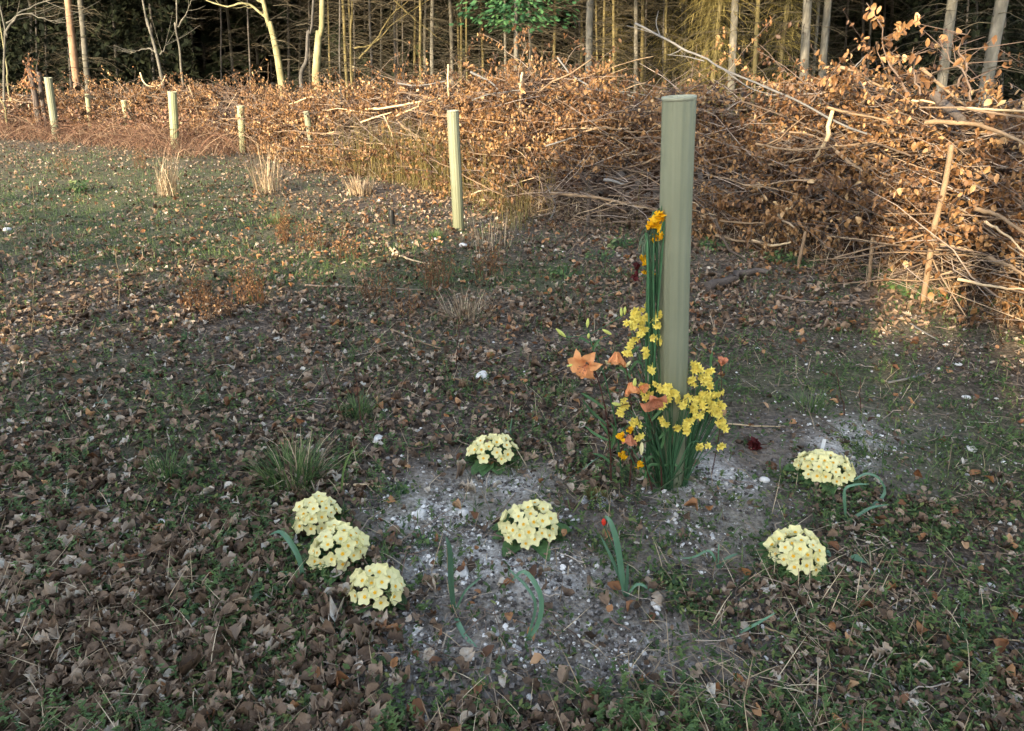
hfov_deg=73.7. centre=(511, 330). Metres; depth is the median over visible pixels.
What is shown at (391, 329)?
fallen stick
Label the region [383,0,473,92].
spruce tree
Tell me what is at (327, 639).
leafy herb
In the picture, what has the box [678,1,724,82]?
spruce tree
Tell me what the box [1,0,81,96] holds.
spruce tree
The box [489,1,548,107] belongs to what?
spruce tree
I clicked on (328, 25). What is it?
spruce tree
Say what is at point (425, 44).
spruce tree
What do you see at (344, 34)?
spruce tree
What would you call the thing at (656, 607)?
chalk stone
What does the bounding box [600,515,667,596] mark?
tulip
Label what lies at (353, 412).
grass tuft
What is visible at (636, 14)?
spruce tree
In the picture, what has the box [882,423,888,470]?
bulb plant
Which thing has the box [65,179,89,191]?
leafy herb
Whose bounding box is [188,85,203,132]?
hedge stake
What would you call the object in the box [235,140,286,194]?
grass tuft
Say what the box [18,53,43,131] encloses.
beech sapling
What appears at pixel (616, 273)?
leafy herb
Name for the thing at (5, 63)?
beech tree
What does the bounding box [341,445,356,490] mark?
bulb plant
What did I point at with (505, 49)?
spruce tree
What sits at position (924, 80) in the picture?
leafy twig
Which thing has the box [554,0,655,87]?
spruce tree
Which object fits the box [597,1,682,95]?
spruce tree
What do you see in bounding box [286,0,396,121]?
spruce tree
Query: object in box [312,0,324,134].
beech tree
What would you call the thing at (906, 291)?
leafy herb
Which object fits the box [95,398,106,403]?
green leaf
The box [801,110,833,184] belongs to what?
hedge stake
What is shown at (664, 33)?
spruce tree
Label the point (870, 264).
hedge stake
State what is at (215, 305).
seedhead plant
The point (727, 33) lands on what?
spruce tree
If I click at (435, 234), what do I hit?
grass tuft
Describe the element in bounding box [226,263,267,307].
seedhead plant
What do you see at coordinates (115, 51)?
spruce tree
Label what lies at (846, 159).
branch
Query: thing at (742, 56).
spruce tree
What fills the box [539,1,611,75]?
spruce tree
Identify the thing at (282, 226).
seedhead plant
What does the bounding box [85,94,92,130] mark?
tube
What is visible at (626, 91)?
branch
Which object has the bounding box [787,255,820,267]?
leafy herb
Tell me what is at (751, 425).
fallen stick
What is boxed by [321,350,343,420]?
dead stem
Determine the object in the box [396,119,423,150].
branch
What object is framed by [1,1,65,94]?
spruce tree
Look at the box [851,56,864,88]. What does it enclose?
branch
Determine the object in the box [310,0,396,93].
spruce tree
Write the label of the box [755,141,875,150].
branch
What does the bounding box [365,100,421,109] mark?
branch
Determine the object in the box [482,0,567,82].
spruce tree
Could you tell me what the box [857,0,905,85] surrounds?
spruce tree
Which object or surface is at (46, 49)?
spruce tree
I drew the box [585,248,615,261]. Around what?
leafy herb
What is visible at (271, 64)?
spruce tree
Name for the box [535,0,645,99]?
spruce tree
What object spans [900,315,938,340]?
fallen stick
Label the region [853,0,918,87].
spruce tree
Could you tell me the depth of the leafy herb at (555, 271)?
4.80 m
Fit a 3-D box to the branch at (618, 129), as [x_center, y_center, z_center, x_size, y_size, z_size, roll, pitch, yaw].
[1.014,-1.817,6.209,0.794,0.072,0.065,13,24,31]
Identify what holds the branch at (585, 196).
in the brushwood
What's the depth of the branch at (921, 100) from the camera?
4.43 m
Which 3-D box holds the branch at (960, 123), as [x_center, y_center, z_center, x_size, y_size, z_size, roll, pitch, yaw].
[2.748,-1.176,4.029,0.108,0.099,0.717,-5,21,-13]
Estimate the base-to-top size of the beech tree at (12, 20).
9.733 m
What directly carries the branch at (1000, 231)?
in the brushwood
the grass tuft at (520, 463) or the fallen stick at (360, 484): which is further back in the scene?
the grass tuft at (520, 463)
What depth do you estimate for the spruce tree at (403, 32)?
24.55 m
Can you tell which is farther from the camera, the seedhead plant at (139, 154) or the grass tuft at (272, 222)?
the seedhead plant at (139, 154)
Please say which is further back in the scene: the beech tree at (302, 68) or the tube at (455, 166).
the beech tree at (302, 68)
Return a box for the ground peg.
[388,209,394,226]
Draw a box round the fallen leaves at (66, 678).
[0,136,1023,730]
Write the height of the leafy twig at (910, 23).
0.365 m
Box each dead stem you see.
[31,260,37,333]
[116,262,119,305]
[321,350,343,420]
[353,364,364,439]
[456,323,459,368]
[836,370,844,415]
[859,378,861,411]
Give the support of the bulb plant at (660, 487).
on the ground at (764, 456)
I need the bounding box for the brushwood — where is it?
[0,8,1023,346]
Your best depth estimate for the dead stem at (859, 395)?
2.85 m
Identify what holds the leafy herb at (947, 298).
on the ground at (764, 456)
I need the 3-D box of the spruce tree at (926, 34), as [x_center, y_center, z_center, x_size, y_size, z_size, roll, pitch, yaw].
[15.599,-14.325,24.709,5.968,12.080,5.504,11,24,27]
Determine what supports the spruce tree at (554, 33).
on the ground at (764, 456)
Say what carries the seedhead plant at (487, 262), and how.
on the ground at (764, 456)
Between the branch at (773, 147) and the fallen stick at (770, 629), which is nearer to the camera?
the fallen stick at (770, 629)
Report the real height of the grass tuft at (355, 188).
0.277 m
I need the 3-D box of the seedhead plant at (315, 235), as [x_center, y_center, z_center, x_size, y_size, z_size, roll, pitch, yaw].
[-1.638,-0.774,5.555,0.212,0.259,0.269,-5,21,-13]
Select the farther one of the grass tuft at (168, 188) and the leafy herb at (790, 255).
the grass tuft at (168, 188)
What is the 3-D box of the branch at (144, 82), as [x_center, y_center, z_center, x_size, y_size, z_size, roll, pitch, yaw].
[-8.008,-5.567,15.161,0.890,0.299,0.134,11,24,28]
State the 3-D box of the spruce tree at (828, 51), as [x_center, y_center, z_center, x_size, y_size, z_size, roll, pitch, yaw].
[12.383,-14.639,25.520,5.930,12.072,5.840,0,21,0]
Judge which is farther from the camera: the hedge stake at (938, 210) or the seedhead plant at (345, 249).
the seedhead plant at (345, 249)
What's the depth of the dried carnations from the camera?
2.11 m
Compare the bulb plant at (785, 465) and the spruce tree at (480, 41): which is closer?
the bulb plant at (785, 465)
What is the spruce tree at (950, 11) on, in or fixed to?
on the ground at (764, 456)
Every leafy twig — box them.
[811,55,885,101]
[863,3,947,95]
[892,39,959,93]
[906,19,1023,86]
[918,25,1011,100]
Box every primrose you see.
[290,491,345,540]
[297,519,376,585]
[338,562,409,614]
[464,433,521,476]
[490,499,571,560]
[750,525,829,585]
[784,449,865,493]
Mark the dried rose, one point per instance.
(754, 443)
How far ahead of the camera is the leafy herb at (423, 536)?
2.09 m
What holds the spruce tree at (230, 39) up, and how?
on the ground at (764, 456)
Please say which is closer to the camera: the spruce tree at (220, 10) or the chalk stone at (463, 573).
the chalk stone at (463, 573)
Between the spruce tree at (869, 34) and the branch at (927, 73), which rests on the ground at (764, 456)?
the spruce tree at (869, 34)
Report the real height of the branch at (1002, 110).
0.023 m
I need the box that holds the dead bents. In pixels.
[0,141,1023,730]
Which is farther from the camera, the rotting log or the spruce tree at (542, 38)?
the spruce tree at (542, 38)
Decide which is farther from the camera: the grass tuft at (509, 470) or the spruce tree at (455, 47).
the spruce tree at (455, 47)
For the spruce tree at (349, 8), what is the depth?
21.22 m
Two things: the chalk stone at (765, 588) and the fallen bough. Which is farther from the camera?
the fallen bough
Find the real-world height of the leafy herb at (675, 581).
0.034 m
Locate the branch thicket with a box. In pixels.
[0,0,1018,126]
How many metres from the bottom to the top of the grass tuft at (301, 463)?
0.179 m
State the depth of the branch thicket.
18.98 m
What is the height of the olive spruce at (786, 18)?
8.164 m
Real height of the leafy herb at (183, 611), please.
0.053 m
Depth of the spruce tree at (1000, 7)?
10.57 m
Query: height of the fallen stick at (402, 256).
0.033 m
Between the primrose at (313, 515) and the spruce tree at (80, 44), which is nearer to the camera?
the primrose at (313, 515)
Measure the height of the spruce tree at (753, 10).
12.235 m
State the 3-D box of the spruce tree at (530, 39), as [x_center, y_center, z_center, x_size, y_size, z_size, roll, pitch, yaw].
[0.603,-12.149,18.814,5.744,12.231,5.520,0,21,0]
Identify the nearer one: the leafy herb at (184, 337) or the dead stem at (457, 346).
the dead stem at (457, 346)
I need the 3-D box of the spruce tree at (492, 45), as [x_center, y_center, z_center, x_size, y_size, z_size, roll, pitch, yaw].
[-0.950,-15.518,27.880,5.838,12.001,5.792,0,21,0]
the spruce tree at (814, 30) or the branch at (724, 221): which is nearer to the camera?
the branch at (724, 221)
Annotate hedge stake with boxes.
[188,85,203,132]
[447,64,449,95]
[519,72,523,115]
[586,198,590,225]
[797,231,807,264]
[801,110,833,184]
[866,237,873,286]
[920,144,953,303]
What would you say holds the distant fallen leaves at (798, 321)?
on the ground at (764, 456)
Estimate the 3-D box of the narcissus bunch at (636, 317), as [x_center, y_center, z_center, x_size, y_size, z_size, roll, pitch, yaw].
[0.440,0.226,2.268,0.176,0.670,0.108,0,21,0]
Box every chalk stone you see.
[372,434,381,442]
[414,508,425,517]
[429,557,437,567]
[454,566,468,577]
[458,509,468,515]
[475,370,488,378]
[651,601,659,609]
[758,586,769,593]
[759,476,769,482]
[964,445,975,452]
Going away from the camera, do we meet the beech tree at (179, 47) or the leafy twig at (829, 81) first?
the leafy twig at (829, 81)
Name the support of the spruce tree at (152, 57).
on the ground at (764, 456)
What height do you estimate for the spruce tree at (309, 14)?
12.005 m
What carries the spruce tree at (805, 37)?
on the ground at (764, 456)
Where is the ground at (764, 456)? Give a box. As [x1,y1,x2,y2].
[0,2,1023,730]
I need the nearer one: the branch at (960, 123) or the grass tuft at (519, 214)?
the branch at (960, 123)
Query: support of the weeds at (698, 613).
on the ground at (764, 456)
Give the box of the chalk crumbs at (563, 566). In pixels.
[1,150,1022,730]
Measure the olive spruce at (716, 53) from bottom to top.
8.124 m
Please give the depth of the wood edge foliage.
21.61 m
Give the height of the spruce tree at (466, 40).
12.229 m
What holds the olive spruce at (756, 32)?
on the ground at (764, 456)
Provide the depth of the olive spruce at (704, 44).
16.09 m
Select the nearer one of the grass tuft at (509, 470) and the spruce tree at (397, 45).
the grass tuft at (509, 470)
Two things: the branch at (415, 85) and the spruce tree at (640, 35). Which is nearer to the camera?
the branch at (415, 85)
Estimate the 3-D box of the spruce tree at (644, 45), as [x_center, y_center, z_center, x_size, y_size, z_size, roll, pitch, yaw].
[3.966,-12.293,19.102,5.838,12.231,5.531,0,21,0]
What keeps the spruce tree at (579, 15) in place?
on the ground at (764, 456)
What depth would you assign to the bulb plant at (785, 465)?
2.48 m
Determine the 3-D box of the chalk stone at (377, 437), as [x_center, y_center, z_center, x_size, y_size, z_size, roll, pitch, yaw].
[-0.526,0.429,2.684,0.047,0.035,0.055,8,22,20]
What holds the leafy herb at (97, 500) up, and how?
on the ground at (764, 456)
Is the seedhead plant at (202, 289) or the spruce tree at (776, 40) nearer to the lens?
the seedhead plant at (202, 289)
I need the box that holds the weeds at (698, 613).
[0,143,1023,730]
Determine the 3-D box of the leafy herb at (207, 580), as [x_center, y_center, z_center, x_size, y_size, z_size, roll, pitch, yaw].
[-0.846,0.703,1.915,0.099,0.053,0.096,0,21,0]
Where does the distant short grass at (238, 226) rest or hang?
on the ground at (764, 456)
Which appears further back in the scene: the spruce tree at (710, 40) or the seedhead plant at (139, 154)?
the spruce tree at (710, 40)
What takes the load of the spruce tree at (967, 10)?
on the ground at (764, 456)
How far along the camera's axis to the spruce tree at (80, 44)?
24.36 m
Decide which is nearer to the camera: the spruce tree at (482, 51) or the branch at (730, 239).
the branch at (730, 239)
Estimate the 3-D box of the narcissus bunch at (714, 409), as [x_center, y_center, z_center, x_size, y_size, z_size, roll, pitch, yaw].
[0.652,0.322,2.290,0.164,0.477,0.094,0,21,0]
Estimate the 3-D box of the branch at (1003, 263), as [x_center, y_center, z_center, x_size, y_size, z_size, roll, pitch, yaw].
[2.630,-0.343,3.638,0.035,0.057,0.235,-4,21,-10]
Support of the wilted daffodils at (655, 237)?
attached to the tree shelter
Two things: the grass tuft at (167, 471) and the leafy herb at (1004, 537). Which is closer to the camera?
the leafy herb at (1004, 537)
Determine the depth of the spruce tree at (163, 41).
24.38 m
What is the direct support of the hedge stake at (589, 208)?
on the ground at (764, 456)
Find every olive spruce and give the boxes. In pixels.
[592,0,648,96]
[630,0,702,98]
[652,0,750,107]
[665,0,766,124]
[689,0,818,129]
[735,0,833,132]
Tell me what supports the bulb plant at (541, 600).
on the ground at (764, 456)
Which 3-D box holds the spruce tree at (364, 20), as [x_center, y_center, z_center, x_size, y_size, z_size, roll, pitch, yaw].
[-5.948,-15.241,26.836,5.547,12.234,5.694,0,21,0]
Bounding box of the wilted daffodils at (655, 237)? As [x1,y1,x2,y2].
[638,206,665,484]
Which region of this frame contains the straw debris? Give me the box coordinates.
[20,118,1023,335]
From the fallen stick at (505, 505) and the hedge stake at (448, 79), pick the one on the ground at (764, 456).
the fallen stick at (505, 505)
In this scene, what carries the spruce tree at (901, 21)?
on the ground at (764, 456)
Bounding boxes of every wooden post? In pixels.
[27,68,43,130]
[37,72,48,129]
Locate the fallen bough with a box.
[627,11,871,134]
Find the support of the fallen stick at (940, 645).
on the ground at (764, 456)
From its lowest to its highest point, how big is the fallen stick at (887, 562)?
0.014 m
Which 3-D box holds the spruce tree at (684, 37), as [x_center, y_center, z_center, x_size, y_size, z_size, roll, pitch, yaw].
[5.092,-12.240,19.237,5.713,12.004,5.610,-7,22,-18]
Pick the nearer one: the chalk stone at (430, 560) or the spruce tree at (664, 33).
the chalk stone at (430, 560)
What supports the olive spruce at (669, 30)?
on the ground at (764, 456)
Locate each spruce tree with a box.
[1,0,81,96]
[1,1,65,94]
[11,0,82,97]
[25,0,121,100]
[26,0,116,110]
[37,0,128,108]
[49,4,123,77]
[82,0,157,103]
[94,1,138,91]
[107,0,195,91]
[121,1,211,96]
[143,2,204,76]
[168,0,223,87]
[175,0,266,100]
[181,0,227,75]
[194,0,258,104]
[205,0,293,95]
[224,0,284,88]
[243,0,294,94]
[250,0,323,94]
[268,0,328,82]
[274,0,344,95]
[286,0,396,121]
[290,0,367,95]
[299,0,393,105]
[306,0,393,82]
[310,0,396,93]
[326,0,402,87]
[330,0,389,92]
[357,0,411,90]
[359,0,435,84]
[359,1,439,89]
[364,4,418,94]
[366,0,474,119]
[371,0,444,88]
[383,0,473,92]
[391,0,459,91]
[408,0,490,85]
[417,0,508,95]
[422,0,494,86]
[427,0,496,88]
[440,2,477,85]
[448,0,511,82]
[452,0,554,78]
[453,1,518,92]
[454,0,510,90]
[471,0,513,82]
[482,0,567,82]
[488,0,572,95]
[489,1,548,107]
[510,0,569,103]
[525,0,585,89]
[533,1,610,74]
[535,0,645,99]
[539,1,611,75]
[543,0,584,58]
[551,0,620,98]
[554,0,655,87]
[558,0,632,86]
[578,0,669,98]
[583,0,688,97]
[595,0,688,99]
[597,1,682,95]
[605,6,688,97]
[606,0,698,97]
[610,0,706,98]
[620,0,703,94]
[629,4,700,88]
[646,0,705,92]
[653,0,695,91]
[660,0,769,117]
[661,0,752,83]
[662,0,725,83]
[670,0,798,133]
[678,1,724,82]
[704,0,766,83]
[715,1,767,111]
[716,1,767,86]
[729,0,868,140]
[737,0,774,96]
[740,0,771,101]
[752,0,862,85]
[756,0,893,120]
[757,1,797,75]
[760,0,858,96]
[790,0,860,87]
[797,9,849,78]
[816,0,904,87]
[817,0,895,92]
[817,0,910,88]
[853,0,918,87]
[856,0,1023,144]
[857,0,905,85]
[869,1,924,87]
[881,0,981,75]
[885,0,958,89]
[886,0,960,88]
[892,0,1023,131]
[909,0,1022,104]
[921,0,1018,99]
[927,5,981,78]
[954,0,1023,98]
[962,0,1023,105]
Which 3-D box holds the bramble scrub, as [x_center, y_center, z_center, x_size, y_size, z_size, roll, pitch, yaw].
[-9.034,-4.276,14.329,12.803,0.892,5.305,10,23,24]
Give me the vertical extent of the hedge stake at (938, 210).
0.985 m
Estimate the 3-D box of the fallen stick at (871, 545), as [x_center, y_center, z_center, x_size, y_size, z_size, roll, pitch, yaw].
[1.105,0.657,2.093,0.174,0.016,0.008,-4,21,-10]
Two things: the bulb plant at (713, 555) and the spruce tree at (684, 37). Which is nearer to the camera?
the bulb plant at (713, 555)
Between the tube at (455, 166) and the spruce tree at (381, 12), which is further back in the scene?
the spruce tree at (381, 12)
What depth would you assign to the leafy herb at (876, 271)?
4.76 m
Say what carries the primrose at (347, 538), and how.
on the ground at (764, 456)
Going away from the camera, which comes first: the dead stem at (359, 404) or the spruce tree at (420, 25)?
the dead stem at (359, 404)
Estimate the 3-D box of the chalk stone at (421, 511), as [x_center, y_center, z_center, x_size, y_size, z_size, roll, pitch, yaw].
[-0.301,0.598,2.225,0.038,0.027,0.044,13,24,30]
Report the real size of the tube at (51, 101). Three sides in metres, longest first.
1.287 x 0.152 x 0.151 m
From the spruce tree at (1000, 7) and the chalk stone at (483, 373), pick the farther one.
the spruce tree at (1000, 7)
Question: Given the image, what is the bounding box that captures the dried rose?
[746,436,766,450]
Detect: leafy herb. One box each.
[20,582,62,619]
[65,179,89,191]
[89,486,117,504]
[139,369,161,379]
[156,599,199,625]
[160,468,181,482]
[181,329,195,339]
[190,567,228,588]
[208,523,245,547]
[251,577,286,604]
[324,620,352,641]
[384,478,409,495]
[408,526,440,548]
[451,429,471,445]
[547,263,580,278]
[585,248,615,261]
[607,234,636,248]
[608,266,633,277]
[652,567,687,591]
[697,237,725,251]
[763,249,796,262]
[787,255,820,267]
[857,262,892,278]
[880,274,916,290]
[894,282,936,298]
[928,284,962,301]
[940,611,987,644]
[994,535,1022,557]
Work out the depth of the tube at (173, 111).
12.09 m
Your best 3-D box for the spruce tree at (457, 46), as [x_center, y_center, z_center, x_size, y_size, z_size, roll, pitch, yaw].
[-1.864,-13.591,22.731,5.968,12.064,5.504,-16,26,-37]
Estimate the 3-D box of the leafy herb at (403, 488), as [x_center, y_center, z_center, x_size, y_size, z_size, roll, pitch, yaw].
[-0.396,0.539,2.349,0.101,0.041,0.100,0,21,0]
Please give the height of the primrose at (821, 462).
0.095 m
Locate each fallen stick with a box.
[65,502,140,508]
[133,397,182,405]
[212,355,237,398]
[305,284,424,290]
[339,482,384,486]
[386,242,428,263]
[390,328,440,348]
[494,492,515,522]
[708,320,775,362]
[727,423,779,426]
[764,626,802,642]
[776,294,877,303]
[796,621,840,636]
[847,542,896,547]
[881,560,963,570]
[887,373,925,383]
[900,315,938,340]
[923,639,1023,655]
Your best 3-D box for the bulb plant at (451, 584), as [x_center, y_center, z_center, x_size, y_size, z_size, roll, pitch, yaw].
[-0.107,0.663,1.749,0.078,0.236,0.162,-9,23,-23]
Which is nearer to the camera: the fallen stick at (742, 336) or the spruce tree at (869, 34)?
the fallen stick at (742, 336)
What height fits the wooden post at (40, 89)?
1.381 m
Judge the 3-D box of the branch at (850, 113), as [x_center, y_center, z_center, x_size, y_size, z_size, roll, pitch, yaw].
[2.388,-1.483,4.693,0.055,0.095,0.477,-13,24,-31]
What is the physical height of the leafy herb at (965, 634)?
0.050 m
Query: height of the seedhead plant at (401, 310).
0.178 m
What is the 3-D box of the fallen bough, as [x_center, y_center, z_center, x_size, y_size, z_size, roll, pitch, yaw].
[1.897,-2.164,5.567,0.334,0.927,2.500,-13,25,-31]
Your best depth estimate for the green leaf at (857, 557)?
2.02 m
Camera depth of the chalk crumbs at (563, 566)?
2.08 m
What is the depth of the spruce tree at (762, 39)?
30.54 m
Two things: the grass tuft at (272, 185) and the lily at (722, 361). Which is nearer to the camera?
the lily at (722, 361)
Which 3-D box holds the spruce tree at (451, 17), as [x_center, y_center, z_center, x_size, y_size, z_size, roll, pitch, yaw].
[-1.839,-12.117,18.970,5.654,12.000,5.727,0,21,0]
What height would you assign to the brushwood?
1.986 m
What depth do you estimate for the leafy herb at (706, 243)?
5.46 m
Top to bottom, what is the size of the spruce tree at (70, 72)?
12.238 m
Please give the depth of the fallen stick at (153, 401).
2.92 m
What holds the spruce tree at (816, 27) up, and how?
on the ground at (764, 456)
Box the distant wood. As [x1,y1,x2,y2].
[0,0,1023,104]
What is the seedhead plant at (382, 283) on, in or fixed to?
on the ground at (764, 456)
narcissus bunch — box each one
[615,381,707,491]
[621,302,662,485]
[681,360,729,487]
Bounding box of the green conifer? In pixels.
[449,0,579,102]
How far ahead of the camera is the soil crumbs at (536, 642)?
1.93 m
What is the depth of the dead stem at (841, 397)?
2.83 m
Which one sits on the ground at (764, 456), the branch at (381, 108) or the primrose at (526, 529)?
the primrose at (526, 529)
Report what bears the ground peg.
on the ground at (764, 456)
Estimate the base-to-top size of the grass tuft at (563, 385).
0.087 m
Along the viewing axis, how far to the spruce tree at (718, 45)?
19.44 m
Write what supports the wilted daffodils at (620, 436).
on the ground at (764, 456)
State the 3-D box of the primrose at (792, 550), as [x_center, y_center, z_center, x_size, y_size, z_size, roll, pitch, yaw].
[0.836,0.639,1.996,0.216,0.110,0.220,-8,22,-21]
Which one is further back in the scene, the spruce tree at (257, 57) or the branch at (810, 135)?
the spruce tree at (257, 57)
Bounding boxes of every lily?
[556,307,625,475]
[567,349,615,483]
[608,346,641,486]
[612,378,681,490]
[622,434,652,490]
[709,351,727,474]
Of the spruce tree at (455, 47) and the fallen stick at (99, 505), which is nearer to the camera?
the fallen stick at (99, 505)
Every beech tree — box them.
[0,0,98,116]
[0,23,9,102]
[0,98,7,124]
[107,0,199,87]
[174,0,205,85]
[206,0,285,92]
[299,0,314,98]
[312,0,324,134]
[350,0,450,117]
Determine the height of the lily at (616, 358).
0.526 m
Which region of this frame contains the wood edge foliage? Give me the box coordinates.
[0,0,1023,115]
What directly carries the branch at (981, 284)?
in the brushwood
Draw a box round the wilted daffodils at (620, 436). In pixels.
[616,426,660,487]
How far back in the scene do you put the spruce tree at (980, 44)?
19.22 m
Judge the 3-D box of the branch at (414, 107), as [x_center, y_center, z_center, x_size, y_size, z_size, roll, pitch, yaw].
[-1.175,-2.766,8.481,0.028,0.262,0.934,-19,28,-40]
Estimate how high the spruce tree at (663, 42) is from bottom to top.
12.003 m
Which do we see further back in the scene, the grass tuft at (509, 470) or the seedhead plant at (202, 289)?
the seedhead plant at (202, 289)
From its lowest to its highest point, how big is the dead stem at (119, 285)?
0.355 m
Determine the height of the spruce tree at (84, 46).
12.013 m
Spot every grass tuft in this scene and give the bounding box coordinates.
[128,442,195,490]
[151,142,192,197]
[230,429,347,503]
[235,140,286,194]
[257,427,348,496]
[259,209,291,224]
[326,386,390,421]
[341,172,375,195]
[424,227,443,238]
[434,282,510,334]
[463,204,525,251]
[487,185,542,230]
[500,461,525,476]
[511,454,529,469]
[548,374,578,395]
[626,442,711,491]
[785,382,838,417]
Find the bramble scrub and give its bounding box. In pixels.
[0,101,279,161]
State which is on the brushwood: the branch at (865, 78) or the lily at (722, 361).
the branch at (865, 78)
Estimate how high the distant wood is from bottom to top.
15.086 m
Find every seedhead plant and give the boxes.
[50,152,73,174]
[128,143,147,169]
[170,268,215,311]
[196,293,235,323]
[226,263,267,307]
[269,204,303,244]
[296,219,322,250]
[330,230,359,261]
[356,265,399,301]
[390,280,428,319]
[414,236,454,292]
[468,238,504,278]
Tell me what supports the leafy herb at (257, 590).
on the ground at (764, 456)
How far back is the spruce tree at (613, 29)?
18.40 m
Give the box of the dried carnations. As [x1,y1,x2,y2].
[630,262,658,281]
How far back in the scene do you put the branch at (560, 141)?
6.53 m
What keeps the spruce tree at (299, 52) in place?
on the ground at (764, 456)
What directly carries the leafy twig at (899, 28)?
attached to the brushwood
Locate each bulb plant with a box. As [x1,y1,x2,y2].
[270,530,303,576]
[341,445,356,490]
[446,537,481,646]
[508,568,543,641]
[567,495,583,512]
[612,465,691,499]
[682,545,737,568]
[738,612,775,632]
[779,455,792,470]
[843,473,888,521]
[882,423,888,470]
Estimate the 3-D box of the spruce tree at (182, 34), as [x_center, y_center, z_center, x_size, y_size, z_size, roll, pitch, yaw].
[-13.928,-15.441,27.374,5.525,12.235,5.669,0,21,0]
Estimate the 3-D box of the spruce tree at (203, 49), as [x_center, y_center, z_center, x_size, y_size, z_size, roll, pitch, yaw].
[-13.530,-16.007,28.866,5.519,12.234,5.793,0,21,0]
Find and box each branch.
[140,72,164,86]
[360,112,391,122]
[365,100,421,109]
[396,98,439,116]
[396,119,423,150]
[397,81,444,85]
[470,71,497,89]
[472,90,519,100]
[545,135,580,146]
[546,185,555,219]
[550,193,656,210]
[557,57,634,97]
[583,126,660,132]
[587,88,659,98]
[603,178,623,184]
[700,214,764,223]
[715,234,763,243]
[751,239,791,246]
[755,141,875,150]
[789,131,842,153]
[827,106,887,121]
[835,150,862,171]
[839,66,887,89]
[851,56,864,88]
[911,99,934,103]
[921,67,966,105]
[924,119,1023,144]
[929,91,965,121]
[957,278,1023,289]
[958,106,1023,111]
[974,207,1023,233]
[984,221,1023,251]
[987,256,1023,275]
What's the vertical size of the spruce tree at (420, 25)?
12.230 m
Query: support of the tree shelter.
on the ground at (764, 456)
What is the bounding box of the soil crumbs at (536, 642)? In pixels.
[0,180,1023,730]
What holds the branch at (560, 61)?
on the brushwood
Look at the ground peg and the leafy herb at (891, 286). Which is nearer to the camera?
the leafy herb at (891, 286)
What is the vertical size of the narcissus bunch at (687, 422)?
0.422 m
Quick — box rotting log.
[703,268,769,290]
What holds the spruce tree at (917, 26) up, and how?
on the ground at (764, 456)
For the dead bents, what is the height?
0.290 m
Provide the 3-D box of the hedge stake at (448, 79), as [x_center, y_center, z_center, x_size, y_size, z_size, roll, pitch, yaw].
[-0.768,-2.934,8.388,0.034,0.624,0.344,0,21,0]
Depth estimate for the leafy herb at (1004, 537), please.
2.09 m
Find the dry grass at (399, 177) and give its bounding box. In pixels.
[278,110,643,227]
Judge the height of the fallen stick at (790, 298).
0.026 m
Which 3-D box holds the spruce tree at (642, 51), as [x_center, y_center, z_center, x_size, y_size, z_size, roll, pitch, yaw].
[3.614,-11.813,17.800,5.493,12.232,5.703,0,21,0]
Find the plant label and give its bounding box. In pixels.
[820,439,825,448]
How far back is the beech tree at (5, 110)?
15.42 m
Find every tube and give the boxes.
[44,77,59,139]
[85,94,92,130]
[121,100,130,134]
[167,91,179,148]
[237,105,246,152]
[303,111,317,163]
[447,110,463,231]
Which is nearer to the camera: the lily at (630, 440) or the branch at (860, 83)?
the lily at (630, 440)
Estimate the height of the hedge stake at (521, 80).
0.510 m
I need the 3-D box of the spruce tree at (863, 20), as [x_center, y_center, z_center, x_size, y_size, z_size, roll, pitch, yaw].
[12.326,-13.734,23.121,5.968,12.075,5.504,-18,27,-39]
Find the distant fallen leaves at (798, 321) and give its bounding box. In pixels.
[0,138,1018,333]
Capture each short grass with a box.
[0,141,812,283]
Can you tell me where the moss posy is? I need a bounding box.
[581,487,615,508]
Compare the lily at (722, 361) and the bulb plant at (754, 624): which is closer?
the bulb plant at (754, 624)
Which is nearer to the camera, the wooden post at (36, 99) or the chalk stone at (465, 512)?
the chalk stone at (465, 512)
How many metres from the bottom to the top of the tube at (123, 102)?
0.884 m
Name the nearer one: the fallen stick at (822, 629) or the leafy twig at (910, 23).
the fallen stick at (822, 629)
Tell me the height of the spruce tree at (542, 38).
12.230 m
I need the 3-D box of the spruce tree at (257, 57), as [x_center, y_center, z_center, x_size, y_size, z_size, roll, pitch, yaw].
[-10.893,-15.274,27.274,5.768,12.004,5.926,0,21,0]
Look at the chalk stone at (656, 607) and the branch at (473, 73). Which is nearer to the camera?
the chalk stone at (656, 607)
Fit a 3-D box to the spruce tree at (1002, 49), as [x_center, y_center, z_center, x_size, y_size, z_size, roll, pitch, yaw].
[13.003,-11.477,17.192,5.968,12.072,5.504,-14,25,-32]
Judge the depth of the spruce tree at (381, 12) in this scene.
25.49 m
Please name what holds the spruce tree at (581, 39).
on the ground at (764, 456)
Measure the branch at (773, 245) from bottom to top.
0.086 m
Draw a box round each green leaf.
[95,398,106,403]
[851,554,866,562]

